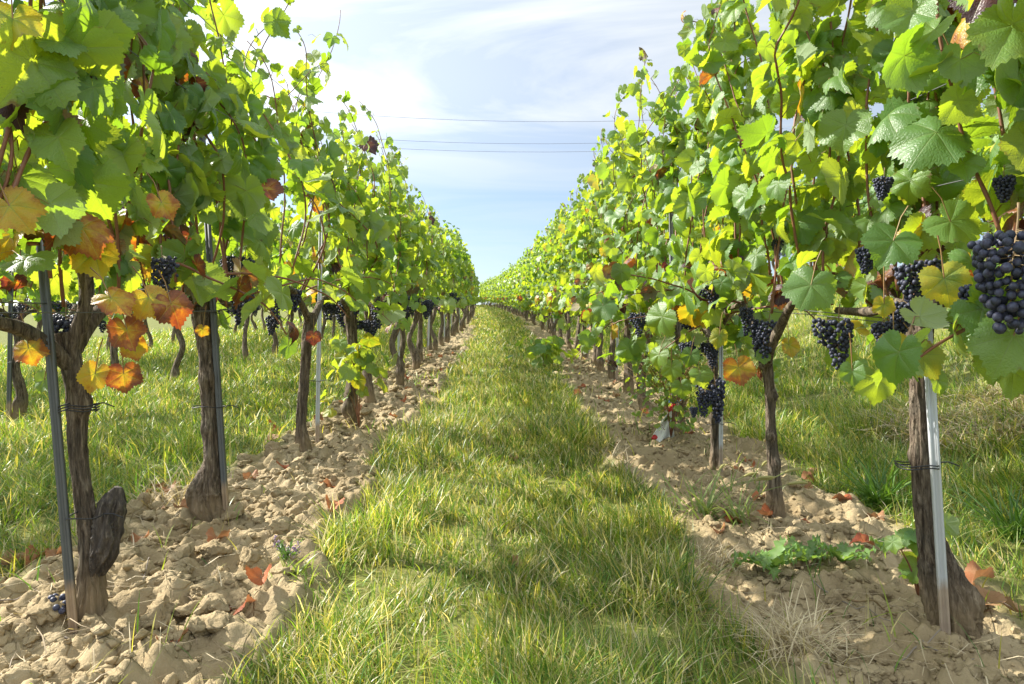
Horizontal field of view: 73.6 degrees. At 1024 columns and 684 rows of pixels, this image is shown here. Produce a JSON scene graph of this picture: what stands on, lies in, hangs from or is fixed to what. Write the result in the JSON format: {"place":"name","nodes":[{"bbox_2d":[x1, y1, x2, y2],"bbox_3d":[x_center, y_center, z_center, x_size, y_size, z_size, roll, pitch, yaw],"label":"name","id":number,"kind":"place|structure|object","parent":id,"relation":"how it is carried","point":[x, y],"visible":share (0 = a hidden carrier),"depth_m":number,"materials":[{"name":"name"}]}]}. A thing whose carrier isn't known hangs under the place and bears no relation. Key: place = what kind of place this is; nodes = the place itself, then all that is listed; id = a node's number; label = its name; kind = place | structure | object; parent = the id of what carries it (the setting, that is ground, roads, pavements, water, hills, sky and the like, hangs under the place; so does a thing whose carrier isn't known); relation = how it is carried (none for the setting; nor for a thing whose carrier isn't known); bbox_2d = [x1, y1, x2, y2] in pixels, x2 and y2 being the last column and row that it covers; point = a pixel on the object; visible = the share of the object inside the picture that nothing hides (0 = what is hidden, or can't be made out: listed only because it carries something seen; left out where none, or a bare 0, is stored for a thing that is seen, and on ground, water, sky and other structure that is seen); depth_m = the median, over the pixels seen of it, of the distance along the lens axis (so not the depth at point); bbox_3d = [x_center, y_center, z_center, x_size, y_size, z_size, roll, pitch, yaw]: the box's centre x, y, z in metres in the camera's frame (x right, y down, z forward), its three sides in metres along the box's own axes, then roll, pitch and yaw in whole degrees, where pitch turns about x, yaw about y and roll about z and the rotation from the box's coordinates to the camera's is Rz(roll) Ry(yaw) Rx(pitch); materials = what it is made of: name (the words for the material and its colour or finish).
{"place":"outdoors","nodes":[
{"label":"outdoors","id":0,"kind":"place"},
{"bbox_2d":[50,456,260,509],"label":"dry grass","id":1,"kind":"structure","parent":0,"point":[161,488],"depth_m":2.57,"materials":[{"name":"plant"}]},
{"bbox_2d":[0,301,383,312],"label":"trellis wire","id":2,"kind":"object","parent":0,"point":[102,312],"visible":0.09,"depth_m":1.54,"materials":[{"name":"metal"}]},
{"bbox_2d":[0,310,469,576],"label":"grass","id":3,"kind":"structure","parent":0,"point":[246,396],"depth_m":4.38,"materials":[{"name":"plant"}]},
{"bbox_2d":[0,290,1023,683],"bbox_3d":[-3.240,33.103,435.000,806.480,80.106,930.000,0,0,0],"label":"ground","id":4,"kind":"structure","parent":0,"point":[274,594],"depth_m":1.97,"materials":[{"name":"soil"}]},
{"bbox_2d":[1,548,23,564],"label":"fallen leaf","id":5,"kind":"object","parent":4,"relation":"on","point":[18,555],"visible":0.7,"depth_m":2.00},
{"bbox_2d":[6,271,21,418],"bbox_3d":[-3.258,-0.062,4.509,0.139,1.200,0.100,0,0,35],"label":"vine stake","id":6,"kind":"object","parent":4,"relation":"on","point":[9,366],"visible":0.66,"depth_m":4.50,"materials":[{"name":"metal"}]},
{"bbox_2d":[23,544,48,568],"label":"fallen leaf","id":7,"kind":"object","parent":4,"relation":"on","point":[27,557],"visible":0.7,"depth_m":1.99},
{"bbox_2d":[13,166,66,329],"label":"grape vine","id":8,"kind":"object","parent":4,"relation":"on","point":[25,292],"visible":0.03,"depth_m":7.81,"materials":[{"name":"green plant"}]},
{"bbox_2d":[0,0,97,234],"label":"grape vine","id":9,"kind":"object","parent":4,"relation":"on","point":[22,209],"visible":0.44,"depth_m":1.26,"materials":[{"name":"green plant"}]},
{"bbox_2d":[45,546,61,558],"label":"fallen leaf","id":10,"kind":"object","parent":4,"relation":"on","point":[51,552],"visible":0.64,"depth_m":1.95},
{"bbox_2d":[47,593,65,613],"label":"fallen grapes","id":11,"kind":"object","parent":4,"relation":"on","point":[56,607],"visible":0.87,"depth_m":1.56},
{"bbox_2d":[0,136,123,418],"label":"grape vine","id":12,"kind":"object","parent":4,"relation":"on","point":[8,283],"visible":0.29,"depth_m":4.53,"materials":[{"name":"plant"}]},
{"bbox_2d":[65,277,78,315],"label":"grape vine","id":13,"kind":"object","parent":4,"relation":"on","point":[72,296],"visible":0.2,"depth_m":8.64,"materials":[{"name":"green plant"}]},
{"bbox_2d":[36,238,123,633],"bbox_3d":[-0.985,0.051,1.564,0.205,1.278,0.101,0,0,0],"label":"vine stake","id":14,"kind":"object","parent":4,"relation":"on","point":[55,406],"visible":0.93,"depth_m":1.53,"materials":[{"name":"metal"}]},
{"bbox_2d":[71,201,164,393],"bbox_3d":[-3.119,-0.626,5.474,0.690,2.238,1.165,0,0,-10],"label":"grape vine","id":15,"kind":"object","parent":4,"relation":"on","point":[113,350],"visible":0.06,"depth_m":5.48,"materials":[{"name":"plant"}]},
{"bbox_2d":[0,0,298,621],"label":"grape vine","id":16,"kind":"object","parent":4,"relation":"on","point":[88,148],"visible":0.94,"depth_m":1.51,"materials":[{"name":"green plant"}]},
{"bbox_2d":[131,220,202,381],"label":"grape vine","id":17,"kind":"object","parent":4,"relation":"on","point":[179,357],"visible":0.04,"depth_m":6.42,"materials":[{"name":"plant"}]},
{"bbox_2d":[55,0,368,521],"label":"grape vine","id":18,"kind":"object","parent":4,"relation":"on","point":[235,204],"visible":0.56,"depth_m":2.30,"materials":[{"name":"green plant"}]},
{"bbox_2d":[192,136,238,510],"bbox_3d":[-1.018,-0.075,2.330,0.185,1.398,0.099,0,0,0],"label":"vine stake","id":19,"kind":"object","parent":4,"relation":"on","point":[217,384],"visible":0.66,"depth_m":2.31,"materials":[{"name":"metal"}]},
{"bbox_2d":[205,527,229,541],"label":"fallen leaf","id":20,"kind":"object","parent":4,"relation":"on","point":[210,532],"visible":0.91,"depth_m":2.11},
{"bbox_2d":[213,238,244,345],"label":"grape vine","id":21,"kind":"object","parent":4,"relation":"on","point":[236,253],"visible":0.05,"depth_m":7.42,"materials":[{"name":"plant"}]},
{"bbox_2d":[227,238,271,360],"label":"grape vine","id":22,"kind":"object","parent":4,"relation":"on","point":[244,341],"visible":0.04,"depth_m":8.57,"materials":[{"name":"plant"}]},
{"bbox_2d":[245,564,271,585],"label":"fallen leaf","id":23,"kind":"object","parent":4,"relation":"on","point":[256,576],"visible":1,"depth_m":1.69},
{"bbox_2d":[273,535,302,559],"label":"flowering weed","id":24,"kind":"object","parent":4,"relation":"on","point":[283,551],"visible":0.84,"depth_m":1.93,"materials":[{"name":"green plant"}]},
{"bbox_2d":[268,198,315,353],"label":"grape vine","id":25,"kind":"object","parent":4,"relation":"on","point":[277,220],"visible":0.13,"depth_m":9.46,"materials":[{"name":"plant"}]},
{"bbox_2d":[268,199,315,338],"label":"grape vine","id":26,"kind":"object","parent":4,"relation":"on","point":[300,274],"visible":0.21,"depth_m":10.32,"materials":[{"name":"green plant"}]},
{"bbox_2d":[262,544,326,583],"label":"grass weed","id":27,"kind":"object","parent":4,"relation":"on","point":[298,571],"depth_m":1.86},
{"bbox_2d":[216,0,401,452],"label":"grape vine","id":28,"kind":"object","parent":4,"relation":"on","point":[308,181],"visible":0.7,"depth_m":3.20,"materials":[{"name":"green plant"}]},
{"bbox_2d":[183,0,439,235],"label":"trellis wire","id":29,"kind":"object","parent":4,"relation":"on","point":[270,77],"visible":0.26,"depth_m":2.73,"materials":[{"name":"metal"}]},
{"bbox_2d":[309,211,332,442],"bbox_3d":[-0.975,-0.052,3.427,0.140,1.200,0.100,0,0,-23],"label":"vine stake","id":30,"kind":"object","parent":4,"relation":"on","point":[318,383],"visible":0.73,"depth_m":3.40,"materials":[{"name":"metal"}]},
{"bbox_2d":[315,286,342,340],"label":"grape vine","id":31,"kind":"object","parent":4,"relation":"on","point":[324,320],"depth_m":12.16,"materials":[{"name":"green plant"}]},
{"bbox_2d":[325,494,344,511],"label":"fallen leaf","id":32,"kind":"object","parent":4,"relation":"on","point":[336,503],"visible":0.84,"depth_m":2.43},
{"bbox_2d":[275,25,411,422],"bbox_3d":[-1.018,-0.536,4.039,0.712,2.146,1.201,0,0,-16],"label":"grape vine","id":33,"kind":"object","parent":4,"relation":"on","point":[356,201],"visible":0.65,"depth_m":3.84,"materials":[{"name":"green plant"}]},
{"bbox_2d":[315,332,399,426],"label":"vine shoot","id":34,"kind":"object","parent":4,"relation":"on","point":[361,355],"visible":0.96,"depth_m":3.79,"materials":[{"name":"green plant"}]},
{"bbox_2d":[319,90,426,402],"bbox_3d":[-1.140,-0.636,4.886,0.745,2.211,1.130,0,0,12],"label":"grape vine","id":35,"kind":"object","parent":4,"relation":"on","point":[369,145],"visible":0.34,"depth_m":4.84,"materials":[{"name":"green plant"}]},
{"bbox_2d":[376,170,427,374],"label":"grape vine","id":36,"kind":"object","parent":4,"relation":"on","point":[421,282],"visible":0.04,"depth_m":6.50,"materials":[{"name":"green plant"}]},
{"bbox_2d":[359,101,455,385],"bbox_3d":[-1.018,-0.730,5.891,0.672,2.279,1.261,0,0,19],"label":"grape vine","id":37,"kind":"object","parent":4,"relation":"on","point":[414,249],"visible":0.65,"depth_m":5.69,"materials":[{"name":"green plant"}]},
{"bbox_2d":[391,162,439,369],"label":"grape vine","id":38,"kind":"object","parent":4,"relation":"on","point":[425,292],"visible":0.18,"depth_m":7.15,"materials":[{"name":"green plant"}]},
{"bbox_2d":[398,157,445,361],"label":"grape vine","id":39,"kind":"object","parent":4,"relation":"on","point":[419,346],"visible":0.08,"depth_m":7.95,"materials":[{"name":"plant"}]},
{"bbox_2d":[414,193,458,353],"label":"grape vine","id":40,"kind":"object","parent":4,"relation":"on","point":[430,232],"visible":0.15,"depth_m":9.02,"materials":[{"name":"plant"}]},
{"bbox_2d":[411,185,466,350],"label":"grape vine","id":41,"kind":"object","parent":4,"relation":"on","point":[446,268],"visible":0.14,"depth_m":9.74,"materials":[{"name":"plant"}]},
{"bbox_2d":[428,216,456,345],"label":"grape vine","id":42,"kind":"object","parent":4,"relation":"on","point":[445,246],"visible":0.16,"depth_m":10.42,"materials":[{"name":"plant"}]},
{"bbox_2d":[431,211,462,340],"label":"grape vine","id":43,"kind":"object","parent":4,"relation":"on","point":[448,314],"visible":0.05,"depth_m":12.15,"materials":[{"name":"plant"}]},
{"bbox_2d":[436,215,461,342],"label":"grape vine","id":44,"kind":"object","parent":4,"relation":"on","point":[455,283],"visible":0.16,"depth_m":11.39,"materials":[{"name":"plant"}]},
{"bbox_2d":[439,220,473,336],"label":"grape vine","id":45,"kind":"object","parent":4,"relation":"on","point":[457,255],"visible":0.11,"depth_m":13.18,"materials":[{"name":"green plant"}]},
{"bbox_2d":[445,227,467,332],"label":"grape vine","id":46,"kind":"object","parent":4,"relation":"on","point":[463,290],"visible":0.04,"depth_m":14.59,"materials":[{"name":"green plant"}]},
{"bbox_2d":[448,225,478,331],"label":"grape vine","id":47,"kind":"object","parent":4,"relation":"on","point":[464,257],"visible":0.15,"depth_m":15.60,"materials":[{"name":"green plant"}]},
{"bbox_2d":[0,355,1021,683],"bbox_3d":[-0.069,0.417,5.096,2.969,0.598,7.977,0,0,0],"label":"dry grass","id":48,"kind":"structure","parent":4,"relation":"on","point":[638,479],"depth_m":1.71,"materials":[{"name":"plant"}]},
{"bbox_2d":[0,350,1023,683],"bbox_3d":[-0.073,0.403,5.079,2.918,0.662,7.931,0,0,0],"label":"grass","id":49,"kind":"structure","parent":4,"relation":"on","point":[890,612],"depth_m":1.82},
{"bbox_2d":[964,560,994,583],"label":"fallen leaf","id":50,"kind":"object","parent":49,"relation":"on","point":[973,571],"visible":0.95,"depth_m":1.85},
{"bbox_2d":[0,345,1023,683],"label":"soil clods","id":51,"kind":"object","parent":4,"relation":"on","point":[214,603],"visible":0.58,"depth_m":1.84,"materials":[{"name":"soil"}]},
{"bbox_2d":[507,248,531,320],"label":"grape vine","id":52,"kind":"object","parent":4,"relation":"on","point":[523,280],"visible":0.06,"depth_m":22.96,"materials":[{"name":"green plant"}]},
{"bbox_2d":[512,247,535,322],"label":"grape vine","id":53,"kind":"object","parent":4,"relation":"on","point":[526,271],"visible":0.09,"depth_m":21.26,"materials":[{"name":"green plant"}]},
{"bbox_2d":[516,238,540,325],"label":"grape vine","id":54,"kind":"object","parent":4,"relation":"on","point":[533,281],"visible":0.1,"depth_m":18.66,"materials":[{"name":"green plant"}]},
{"bbox_2d":[517,230,544,328],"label":"grape vine","id":55,"kind":"object","parent":4,"relation":"on","point":[523,294],"visible":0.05,"depth_m":17.14,"materials":[{"name":"green plant"}]},
{"bbox_2d":[519,226,550,331],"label":"grape vine","id":56,"kind":"object","parent":4,"relation":"on","point":[538,275],"visible":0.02,"depth_m":15.55,"materials":[{"name":"green plant"}]},
{"bbox_2d":[520,217,554,332],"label":"grape vine","id":57,"kind":"object","parent":4,"relation":"on","point":[528,287],"visible":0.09,"depth_m":14.78,"materials":[{"name":"green plant"}]},
{"bbox_2d":[519,224,555,335],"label":"grape vine","id":58,"kind":"object","parent":4,"relation":"on","point":[545,279],"visible":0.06,"depth_m":13.90,"materials":[{"name":"green plant"}]},
{"bbox_2d":[202,304,873,683],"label":"grass","id":59,"kind":"structure","parent":4,"relation":"on","point":[558,434],"depth_m":2.01,"materials":[{"name":"plant"}]},
{"bbox_2d":[527,224,550,329],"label":"grape vine","id":60,"kind":"object","parent":4,"relation":"on","point":[538,285],"visible":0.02,"depth_m":16.43,"materials":[{"name":"green plant"}]},
{"bbox_2d":[505,335,579,369],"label":"vine shoot","id":61,"kind":"object","parent":4,"relation":"on","point":[544,347],"visible":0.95,"depth_m":7.53,"materials":[{"name":"green plant"}]},
{"bbox_2d":[531,203,565,335],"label":"grape vine","id":62,"kind":"object","parent":4,"relation":"on","point":[544,268],"visible":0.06,"depth_m":13.02,"materials":[{"name":"green plant"}]},
{"bbox_2d":[530,202,567,337],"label":"grape vine","id":63,"kind":"object","parent":4,"relation":"on","point":[549,247],"visible":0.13,"depth_m":11.97,"materials":[{"name":"plant"}]},
{"bbox_2d":[531,214,570,344],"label":"grape vine","id":64,"kind":"object","parent":4,"relation":"on","point":[538,300],"visible":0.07,"depth_m":11.17,"materials":[{"name":"plant"}]},
{"bbox_2d":[543,204,572,348],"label":"grape vine","id":65,"kind":"object","parent":4,"relation":"on","point":[562,263],"visible":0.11,"depth_m":10.55,"materials":[{"name":"plant"}]},
{"bbox_2d":[536,192,580,351],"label":"grape vine","id":66,"kind":"object","parent":4,"relation":"on","point":[542,305],"visible":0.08,"depth_m":9.56,"materials":[{"name":"plant"}]},
{"bbox_2d":[544,160,595,357],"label":"grape vine","id":67,"kind":"object","parent":4,"relation":"on","point":[577,264],"visible":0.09,"depth_m":8.71,"materials":[{"name":"plant"}]},
{"bbox_2d":[540,176,631,365],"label":"grape vine","id":68,"kind":"object","parent":4,"relation":"on","point":[552,302],"visible":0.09,"depth_m":7.71,"materials":[{"name":"plant"}]},
{"bbox_2d":[557,143,619,371],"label":"grape vine","id":69,"kind":"object","parent":4,"relation":"on","point":[579,232],"visible":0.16,"depth_m":7.19,"materials":[{"name":"plant"}]},
{"bbox_2d":[553,128,640,378],"bbox_3d":[0.927,-0.795,6.423,1.063,2.396,1.142,0,0,2],"label":"grape vine","id":70,"kind":"object","parent":4,"relation":"on","point":[599,246],"visible":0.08,"depth_m":6.36,"materials":[{"name":"green plant"}]},
{"bbox_2d":[559,47,658,393],"bbox_3d":[1.012,-0.830,5.593,1.482,2.568,1.330,0,0,-34],"label":"grape vine","id":71,"kind":"object","parent":4,"relation":"on","point":[584,299],"visible":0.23,"depth_m":5.34,"materials":[{"name":"green plant"}]},
{"bbox_2d":[585,426,646,469],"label":"dry grass","id":72,"kind":"structure","parent":4,"relation":"on","point":[605,449],"depth_m":3.38,"materials":[{"name":"plant"}]},
{"bbox_2d":[563,66,736,434],"bbox_3d":[0.848,-0.548,3.975,1.110,2.276,1.242,0,0,-7],"label":"grape vine","id":73,"kind":"object","parent":4,"relation":"on","point":[604,309],"visible":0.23,"depth_m":3.98,"materials":[{"name":"green plant"}]},
{"bbox_2d":[576,82,742,410],"bbox_3d":[1.058,-0.579,4.737,1.057,2.268,1.531,0,0,-2],"label":"grape vine","id":74,"kind":"object","parent":4,"relation":"on","point":[620,258],"visible":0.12,"depth_m":4.77,"materials":[{"name":"green plant"}]},
{"bbox_2d":[669,213,675,430],"bbox_3d":[0.915,-0.082,3.899,0.042,1.300,0.012,0,0,-6],"label":"vine stake","id":75,"kind":"object","parent":4,"relation":"on","point":[671,258],"visible":0.15,"depth_m":3.89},
{"bbox_2d":[651,399,681,441],"bbox_3d":[0.871,0.439,3.820,0.122,0.230,0.240,0,0,38],"label":"plastic tape","id":76,"kind":"object","parent":75,"relation":"attached to","point":[660,435],"visible":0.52,"depth_m":3.77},
{"bbox_2d":[604,342,749,436],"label":"leafy bush","id":77,"kind":"object","parent":4,"relation":"on","point":[659,378],"visible":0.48,"depth_m":3.67,"materials":[{"name":"green plant"}]},
{"bbox_2d":[633,464,774,530],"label":"grass weed","id":78,"kind":"object","parent":4,"relation":"on","point":[699,501],"depth_m":2.37,"materials":[{"name":"plant"}]},
{"bbox_2d":[705,346,735,471],"bbox_3d":[0.917,0.231,3.040,0.123,0.750,0.094,0,0,37],"label":"vine stake","id":79,"kind":"object","parent":4,"relation":"on","point":[721,424],"visible":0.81,"depth_m":3.03,"materials":[{"name":"metal"}]},
{"bbox_2d":[590,0,874,469],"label":"grape vine","id":80,"kind":"object","parent":4,"relation":"on","point":[680,297],"visible":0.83,"depth_m":2.95,"materials":[{"name":"green plant"}]},
{"bbox_2d":[699,460,811,529],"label":"grass weed","id":81,"kind":"object","parent":4,"relation":"on","point":[734,512],"depth_m":2.31,"materials":[{"name":"plant"}]},
{"bbox_2d":[731,535,812,580],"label":"thistle","id":82,"kind":"object","parent":4,"relation":"on","point":[773,559],"visible":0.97,"depth_m":1.94,"materials":[{"name":"green plant"}]},
{"bbox_2d":[675,0,900,517],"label":"grape vine","id":83,"kind":"object","parent":4,"relation":"on","point":[735,194],"visible":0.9,"depth_m":2.37,"materials":[{"name":"green plant"}]},
{"bbox_2d":[687,578,890,677],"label":"dry grass","id":84,"kind":"structure","parent":4,"relation":"on","point":[785,631],"depth_m":1.50,"materials":[{"name":"plant"}]},
{"bbox_2d":[781,533,834,561],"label":"thistle","id":85,"kind":"object","parent":4,"relation":"on","point":[811,547],"visible":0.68,"depth_m":2.02,"materials":[{"name":"green plant"}]},
{"bbox_2d":[812,535,875,561],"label":"thistle","id":86,"kind":"object","parent":4,"relation":"on","point":[846,553],"visible":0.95,"depth_m":1.96,"materials":[{"name":"green plant"}]},
{"bbox_2d":[851,183,873,217],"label":"grape vine","id":87,"kind":"object","parent":4,"relation":"on","point":[862,199],"visible":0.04,"depth_m":11.00,"materials":[{"name":"green plant"}]},
{"bbox_2d":[849,532,875,545],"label":"fallen leaf","id":88,"kind":"object","parent":4,"relation":"on","point":[861,537],"visible":0.98,"depth_m":2.08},
{"bbox_2d":[840,142,888,237],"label":"grape vine","id":89,"kind":"object","parent":4,"relation":"on","point":[879,169],"visible":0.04,"depth_m":10.05,"materials":[{"name":"green plant"}]},
{"bbox_2d":[846,598,896,616],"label":"twig","id":90,"kind":"object","parent":4,"relation":"on","point":[865,600],"visible":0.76,"depth_m":1.72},
{"bbox_2d":[736,0,1023,640],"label":"grape vine","id":91,"kind":"object","parent":4,"relation":"on","point":[907,225],"visible":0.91,"depth_m":1.59,"materials":[{"name":"green plant"}]},
{"bbox_2d":[855,529,907,551],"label":"thistle","id":92,"kind":"object","parent":4,"relation":"on","point":[880,544],"visible":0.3,"depth_m":2.07,"materials":[{"name":"green plant"}]},
{"bbox_2d":[787,438,1008,512],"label":"grass weed","id":93,"kind":"object","parent":4,"relation":"on","point":[874,494],"depth_m":2.62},
{"bbox_2d":[883,512,960,595],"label":"vine shoot","id":94,"kind":"object","parent":4,"relation":"on","point":[907,567],"visible":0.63,"depth_m":1.76,"materials":[{"name":"green plant"}]},
{"bbox_2d":[894,295,959,634],"bbox_3d":[0.939,0.288,1.555,0.127,0.800,0.095,0,0,36],"label":"vine stake","id":95,"kind":"object","parent":4,"relation":"on","point":[935,462],"visible":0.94,"depth_m":1.55,"materials":[{"name":"metal"}]},
{"bbox_2d":[880,0,1023,400],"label":"grape vine","id":96,"kind":"object","parent":4,"relation":"on","point":[994,32],"visible":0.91,"depth_m":1.26,"materials":[{"name":"green plant"}]},
{"bbox_2d":[882,466,1023,546],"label":"grass weed","id":97,"kind":"object","parent":4,"relation":"on","point":[1015,520],"depth_m":2.28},
{"bbox_2d":[940,99,999,216],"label":"grape vine","id":98,"kind":"object","parent":4,"relation":"on","point":[985,152],"visible":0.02,"depth_m":8.12,"materials":[{"name":"green plant"}]},
{"bbox_2d":[974,91,993,260],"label":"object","id":99,"kind":"object","parent":4,"relation":"on","point":[983,219],"visible":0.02,"depth_m":16.02,"materials":[{"name":"green plant"}]},
{"bbox_2d":[974,585,1010,606],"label":"fallen leaf","id":100,"kind":"object","parent":4,"relation":"on","point":[994,598],"visible":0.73,"depth_m":1.68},
{"bbox_2d":[1002,595,1023,612],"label":"fallen leaf","id":101,"kind":"object","parent":4,"relation":"on","point":[1009,601],"visible":0.84,"depth_m":1.72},
{"bbox_2d":[0,0,1023,305],"label":"sky","id":102,"kind":"structure","parent":0,"point":[498,63],"materials":[{"name":"white"}]},
{"bbox_2d":[263,88,992,121],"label":"power line","id":103,"kind":"object","parent":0,"point":[522,121],"visible":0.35,"depth_m":74.99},
{"bbox_2d":[680,527,758,583],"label":"dry grass","id":104,"kind":"structure","parent":0,"point":[716,554],"depth_m":2.00,"materials":[{"name":"plant"}]},
{"bbox_2d":[528,283,1023,619],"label":"grass","id":105,"kind":"structure","parent":0,"point":[812,410],"depth_m":3.55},
{"bbox_2d":[823,377,1023,450],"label":"dry grass","id":106,"kind":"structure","parent":0,"point":[974,399],"depth_m":3.59,"materials":[{"name":"plant"}]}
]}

